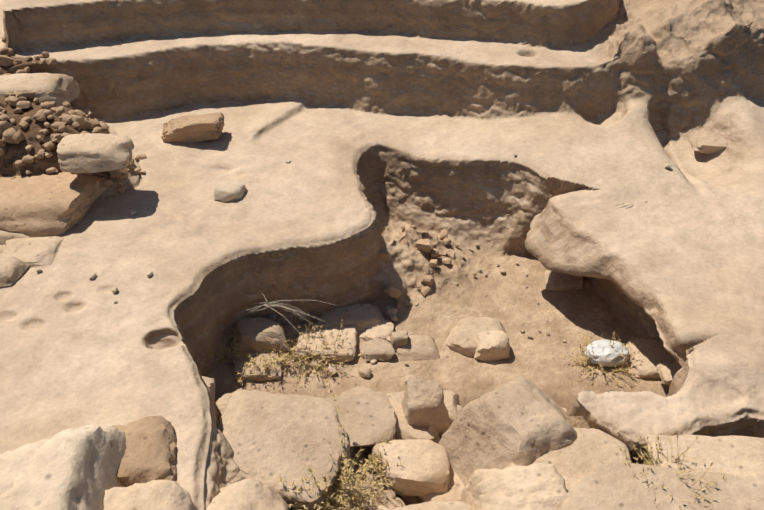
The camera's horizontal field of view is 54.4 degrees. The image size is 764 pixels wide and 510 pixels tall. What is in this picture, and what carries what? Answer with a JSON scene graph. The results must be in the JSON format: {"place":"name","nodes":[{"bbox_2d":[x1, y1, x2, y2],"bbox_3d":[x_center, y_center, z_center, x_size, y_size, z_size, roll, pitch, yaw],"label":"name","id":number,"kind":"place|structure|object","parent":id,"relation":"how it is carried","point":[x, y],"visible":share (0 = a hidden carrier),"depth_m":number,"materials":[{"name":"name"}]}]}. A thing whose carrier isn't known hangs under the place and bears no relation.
{"place":"outdoors","nodes":[
{"label":"outdoors","id":0,"kind":"place"},
{"bbox_2d":[275,319,360,387],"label":"dry grass","id":1,"kind":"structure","parent":0,"point":[308,357],"depth_m":4.16,"materials":[{"name":"yellow plant"}]},
{"bbox_2d":[0,0,763,509],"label":"rocky ground","id":2,"kind":"structure","parent":0,"point":[378,122],"depth_m":4.75,"materials":[{"name":"beige stone"}]},
{"bbox_2d":[0,253,28,286],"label":"stone","id":3,"kind":"object","parent":2,"relation":"on","point":[12,269],"visible":1,"depth_m":3.90,"materials":[{"name":"beige stone"}]},
{"bbox_2d":[0,230,28,244],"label":"stone","id":4,"kind":"object","parent":2,"relation":"on","point":[5,236],"visible":0.25,"depth_m":4.16,"materials":[{"name":"beige stone"}]},
{"bbox_2d":[2,236,63,267],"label":"stone","id":5,"kind":"object","parent":2,"relation":"on","point":[38,252],"visible":0.81,"depth_m":4.07,"materials":[{"name":"beige stone"}]},
{"bbox_2d":[0,73,79,105],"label":"mound rock","id":6,"kind":"object","parent":2,"relation":"on","point":[59,89],"visible":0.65,"depth_m":4.84,"materials":[{"name":"beige stone"}]},
{"bbox_2d":[0,171,107,237],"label":"rock slab","id":7,"kind":"object","parent":2,"relation":"on","point":[44,205],"visible":0.73,"depth_m":4.26,"materials":[{"name":"beige stone"}]},
{"bbox_2d":[0,425,125,509],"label":"tall boulder","id":8,"kind":"object","parent":2,"relation":"on","point":[72,469],"visible":0.85,"depth_m":2.64,"materials":[{"name":"beige stone"}]},
{"bbox_2d":[0,37,138,193],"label":"rubble heap stones","id":9,"kind":"object","parent":2,"relation":"on","point":[76,118],"visible":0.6,"depth_m":4.58,"materials":[{"name":"brown stone"}]},
{"bbox_2d":[57,133,133,172],"bbox_3d":[-1.685,-0.613,4.378,0.418,0.134,0.334,-1,38,-1],"label":"mound rock","id":10,"kind":"object","parent":9,"relation":"on","point":[88,153],"visible":1,"depth_m":4.29,"materials":[{"name":"beige stone"}]},
{"bbox_2d":[25,110,146,174],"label":"rubble stones","id":11,"kind":"object","parent":2,"relation":"on","point":[49,115],"visible":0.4,"depth_m":4.51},
{"bbox_2d":[110,415,176,486],"bbox_3d":[-0.999,0.830,3.029,0.446,0.202,0.357,-1,38,-1],"label":"boulder","id":12,"kind":"object","parent":2,"relation":"on","point":[149,454],"visible":0.35,"depth_m":2.96,"materials":[{"name":"beige stone"}]},
{"bbox_2d":[103,480,197,509],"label":"boulder","id":13,"kind":"object","parent":2,"relation":"on","point":[162,495],"visible":0.9,"depth_m":2.72,"materials":[{"name":"beige stone"}]},
{"bbox_2d":[161,112,224,142],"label":"rock","id":14,"kind":"object","parent":2,"relation":"on","point":[195,128],"visible":1,"depth_m":5.04,"materials":[{"name":"beige stone"}]},
{"bbox_2d":[202,376,214,402],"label":"rock","id":15,"kind":"object","parent":2,"relation":"on","point":[209,383],"visible":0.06,"depth_m":3.54,"materials":[{"name":"beige stone"}]},
{"bbox_2d":[214,180,245,201],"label":"rock","id":16,"kind":"object","parent":2,"relation":"on","point":[226,191],"visible":1,"depth_m":4.51,"materials":[{"name":"beige stone"}]},
{"bbox_2d":[215,326,298,384],"bbox_3d":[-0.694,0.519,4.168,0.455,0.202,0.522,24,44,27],"label":"dry shrub","id":17,"kind":"object","parent":2,"relation":"on","point":[280,359],"visible":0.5,"depth_m":4.13,"materials":[{"name":"yellow plant"}]},
{"bbox_2d":[233,352,281,381],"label":"rock","id":18,"kind":"object","parent":2,"relation":"on","point":[261,374],"visible":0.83,"depth_m":4.10,"materials":[{"name":"beige stone"}]},
{"bbox_2d":[233,317,289,357],"bbox_3d":[-0.703,0.473,4.260,0.367,0.158,0.220,-1,38,-1],"label":"rock","id":19,"kind":"object","parent":2,"relation":"on","point":[256,333],"visible":0.73,"depth_m":4.20,"materials":[{"name":"brown stone"}]},
{"bbox_2d":[233,288,335,331],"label":"dry twigs","id":20,"kind":"object","parent":2,"relation":"on","point":[275,305],"visible":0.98,"depth_m":4.11,"materials":[{"name":"beige"}]},
{"bbox_2d":[293,326,358,361],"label":"stone block","id":21,"kind":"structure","parent":2,"relation":"on","point":[349,346],"depth_m":4.23,"materials":[{"name":"beige stone"}]},
{"bbox_2d":[268,306,432,382],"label":"pit stones","id":22,"kind":"object","parent":2,"relation":"on","point":[390,313],"visible":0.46,"depth_m":4.17,"materials":[{"name":"beige stone"}]},
{"bbox_2d":[317,304,384,332],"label":"rock","id":23,"kind":"object","parent":2,"relation":"on","point":[360,317],"visible":0.62,"depth_m":4.39,"materials":[{"name":"brown stone"}]},
{"bbox_2d":[36,113,671,302],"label":"pebbles","id":24,"kind":"object","parent":2,"relation":"on","point":[92,276],"visible":1,"depth_m":3.94,"materials":[{"name":"brown stone"}]},
{"bbox_2d":[359,320,393,340],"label":"rock","id":25,"kind":"object","parent":2,"relation":"on","point":[384,331],"visible":0.62,"depth_m":4.34,"materials":[{"name":"beige stone"}]},
{"bbox_2d":[363,339,394,360],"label":"rock","id":26,"kind":"object","parent":2,"relation":"on","point":[380,349],"visible":1,"depth_m":4.19,"materials":[{"name":"beige stone"}]},
{"bbox_2d":[215,386,567,509],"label":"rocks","id":27,"kind":"object","parent":2,"relation":"on","point":[404,430],"visible":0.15,"depth_m":3.58,"materials":[{"name":"beige stone"}]},
{"bbox_2d":[206,478,288,509],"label":"boulder","id":28,"kind":"object","parent":27,"relation":"on","point":[249,494],"visible":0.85,"depth_m":2.94,"materials":[{"name":"beige stone"}]},
{"bbox_2d":[217,389,350,508],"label":"slab","id":29,"kind":"object","parent":27,"relation":"on","point":[269,436],"depth_m":3.28,"materials":[{"name":"beige stone"}]},
{"bbox_2d":[274,393,381,509],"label":"shrub","id":30,"kind":"object","parent":27,"relation":"on","point":[345,470],"visible":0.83,"depth_m":3.15,"materials":[{"name":"yellow plant"}]},
{"bbox_2d":[288,448,388,509],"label":"shrub","id":31,"kind":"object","parent":27,"relation":"on","point":[338,483],"depth_m":3.19,"materials":[{"name":"yellow plant"}]},
{"bbox_2d":[293,497,405,509],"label":"rock","id":32,"kind":"object","parent":27,"relation":"on","point":[396,502],"visible":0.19,"depth_m":3.24,"materials":[{"name":"beige stone"}]},
{"bbox_2d":[325,391,395,446],"bbox_3d":[-0.140,0.794,3.593,0.416,0.073,0.382,-1,38,-1],"label":"slab","id":33,"kind":"object","parent":27,"relation":"on","point":[366,419],"depth_m":3.56,"materials":[{"name":"beige stone"}]},
{"bbox_2d":[348,466,395,498],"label":"rock","id":34,"kind":"object","parent":27,"relation":"on","point":[391,493],"visible":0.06,"depth_m":3.35,"materials":[{"name":"beige stone"}]},
{"bbox_2d":[371,443,379,465],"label":"rock","id":35,"kind":"object","parent":27,"relation":"on","point":[373,449],"visible":0.06,"depth_m":3.42,"materials":[{"name":"beige stone"}]},
{"bbox_2d":[358,431,407,487],"bbox_3d":[0.023,0.945,3.361,0.218,0.145,0.312,26,45,29],"label":"shrub","id":36,"kind":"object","parent":27,"relation":"on","point":[380,466],"depth_m":3.35,"materials":[{"name":"yellow plant"}]},
{"bbox_2d":[367,439,449,496],"bbox_3d":[0.120,0.958,3.416,0.378,0.150,0.302,-1,38,-1],"label":"flat rock","id":37,"kind":"object","parent":27,"relation":"on","point":[424,470],"visible":0.88,"depth_m":3.34,"materials":[{"name":"beige stone"}]},
{"bbox_2d":[401,377,449,432],"bbox_3d":[0.216,0.735,3.632,0.238,0.263,0.166,-1,38,-1],"label":"upright rock","id":38,"kind":"object","parent":27,"relation":"on","point":[422,404],"visible":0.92,"depth_m":3.58,"materials":[{"name":"beige stone"}]},
{"bbox_2d":[394,501,473,509],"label":"boulder","id":39,"kind":"object","parent":27,"relation":"on","point":[444,505],"visible":0.98,"depth_m":2.99,"materials":[{"name":"beige stone"}]},
{"bbox_2d":[421,467,463,501],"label":"rock","id":40,"kind":"object","parent":27,"relation":"on","point":[455,489],"visible":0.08,"depth_m":3.31,"materials":[{"name":"beige stone"}]},
{"bbox_2d":[438,376,576,486],"bbox_3d":[0.663,0.835,3.378,0.765,0.468,0.553,-20,42,-24],"label":"pointed boulder","id":41,"kind":"object","parent":27,"relation":"on","point":[521,421],"visible":0.56,"depth_m":3.25,"materials":[{"name":"beige stone"}]},
{"bbox_2d":[461,463,568,509],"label":"boulder","id":42,"kind":"object","parent":27,"relation":"on","point":[538,486],"visible":0.94,"depth_m":2.93,"materials":[{"name":"beige stone"}]},
{"bbox_2d":[510,428,631,478],"bbox_3d":[0.786,0.924,3.112,0.582,0.084,0.524,-1,38,-1],"label":"flat boulder","id":43,"kind":"object","parent":27,"relation":"on","point":[584,453],"visible":0.31,"depth_m":3.15,"materials":[{"name":"beige stone"}]},
{"bbox_2d":[562,476,581,491],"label":"boulder","id":44,"kind":"object","parent":27,"relation":"on","point":[570,482],"visible":0.06,"depth_m":3.00,"materials":[{"name":"beige stone"}]},
{"bbox_2d":[560,463,763,509],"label":"boulder","id":45,"kind":"object","parent":27,"relation":"on","point":[611,486],"visible":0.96,"depth_m":2.90,"materials":[{"name":"beige stone"}]},
{"bbox_2d":[618,434,726,508],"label":"dry grass","id":46,"kind":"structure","parent":27,"relation":"on","point":[647,462],"depth_m":3.02,"materials":[{"name":"yellow plant"}]},
{"bbox_2d":[645,434,763,476],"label":"boulder","id":47,"kind":"object","parent":27,"relation":"on","point":[741,456],"visible":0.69,"depth_m":3.10,"materials":[{"name":"beige stone"}]},
{"bbox_2d":[379,225,451,305],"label":"heap stones","id":48,"kind":"object","parent":2,"relation":"on","point":[424,245],"visible":0.98,"depth_m":4.67,"materials":[{"name":"beige stone"}]},
{"bbox_2d":[397,335,438,360],"bbox_3d":[0.204,0.528,4.266,0.246,0.045,0.197,-1,38,-1],"label":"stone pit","id":49,"kind":"object","parent":2,"relation":"on","point":[416,347],"visible":0.92,"depth_m":4.23,"materials":[{"name":"beige stone"}]},
{"bbox_2d":[390,331,407,350],"bbox_3d":[0.096,0.492,4.273,0.111,0.108,0.089,-1,38,-1],"label":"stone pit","id":50,"kind":"object","parent":49,"relation":"on","point":[398,338],"visible":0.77,"depth_m":4.24,"materials":[{"name":"beige stone"}]},
{"bbox_2d":[444,317,505,357],"bbox_3d":[0.545,0.472,4.312,0.379,0.092,0.265,-1,38,-1],"label":"rock","id":51,"kind":"object","parent":2,"relation":"on","point":[461,337],"visible":0.6,"depth_m":4.30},
{"bbox_2d":[474,330,509,360],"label":"rock","id":52,"kind":"object","parent":2,"relation":"on","point":[493,345],"visible":0.96,"depth_m":4.20,"materials":[{"name":"beige stone"}]},
{"bbox_2d":[415,237,623,362],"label":"pebbles","id":53,"kind":"object","parent":2,"relation":"on","point":[486,274],"visible":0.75,"depth_m":4.69,"materials":[{"name":"brown stone"}]},
{"bbox_2d":[545,270,582,291],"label":"rock","id":54,"kind":"object","parent":2,"relation":"on","point":[557,281],"visible":0.75,"depth_m":4.69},
{"bbox_2d":[565,329,640,386],"bbox_3d":[1.233,0.575,4.156,0.411,0.203,0.415,-1,38,-1],"label":"dry shrub","id":55,"kind":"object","parent":2,"relation":"on","point":[619,370],"depth_m":4.13,"materials":[{"name":"yellow plant"}]},
{"bbox_2d":[585,339,628,366],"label":"rock","id":56,"kind":"object","parent":2,"relation":"on","point":[602,348],"visible":0.96,"depth_m":4.14,"materials":[{"name":"white stone"}]},
{"bbox_2d":[524,189,751,366],"bbox_3d":[1.543,0.136,4.290,0.872,0.525,1.864,-18,42,-22],"label":"rock ledge","id":57,"kind":"object","parent":2,"relation":"on","point":[673,293],"visible":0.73,"depth_m":4.13,"materials":[{"name":"beige stone"}]},
{"bbox_2d":[624,338,673,378],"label":"rock","id":58,"kind":"object","parent":2,"relation":"on","point":[653,354],"visible":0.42,"depth_m":4.16,"materials":[{"name":"beige stone"}]},
{"bbox_2d":[656,361,681,385],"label":"rock","id":59,"kind":"object","parent":2,"relation":"on","point":[667,371],"visible":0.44,"depth_m":3.96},
{"bbox_2d":[689,132,726,153],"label":"ledge rock","id":60,"kind":"object","parent":2,"relation":"on","point":[705,143],"visible":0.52,"depth_m":5.03,"materials":[{"name":"beige stone"}]}
]}

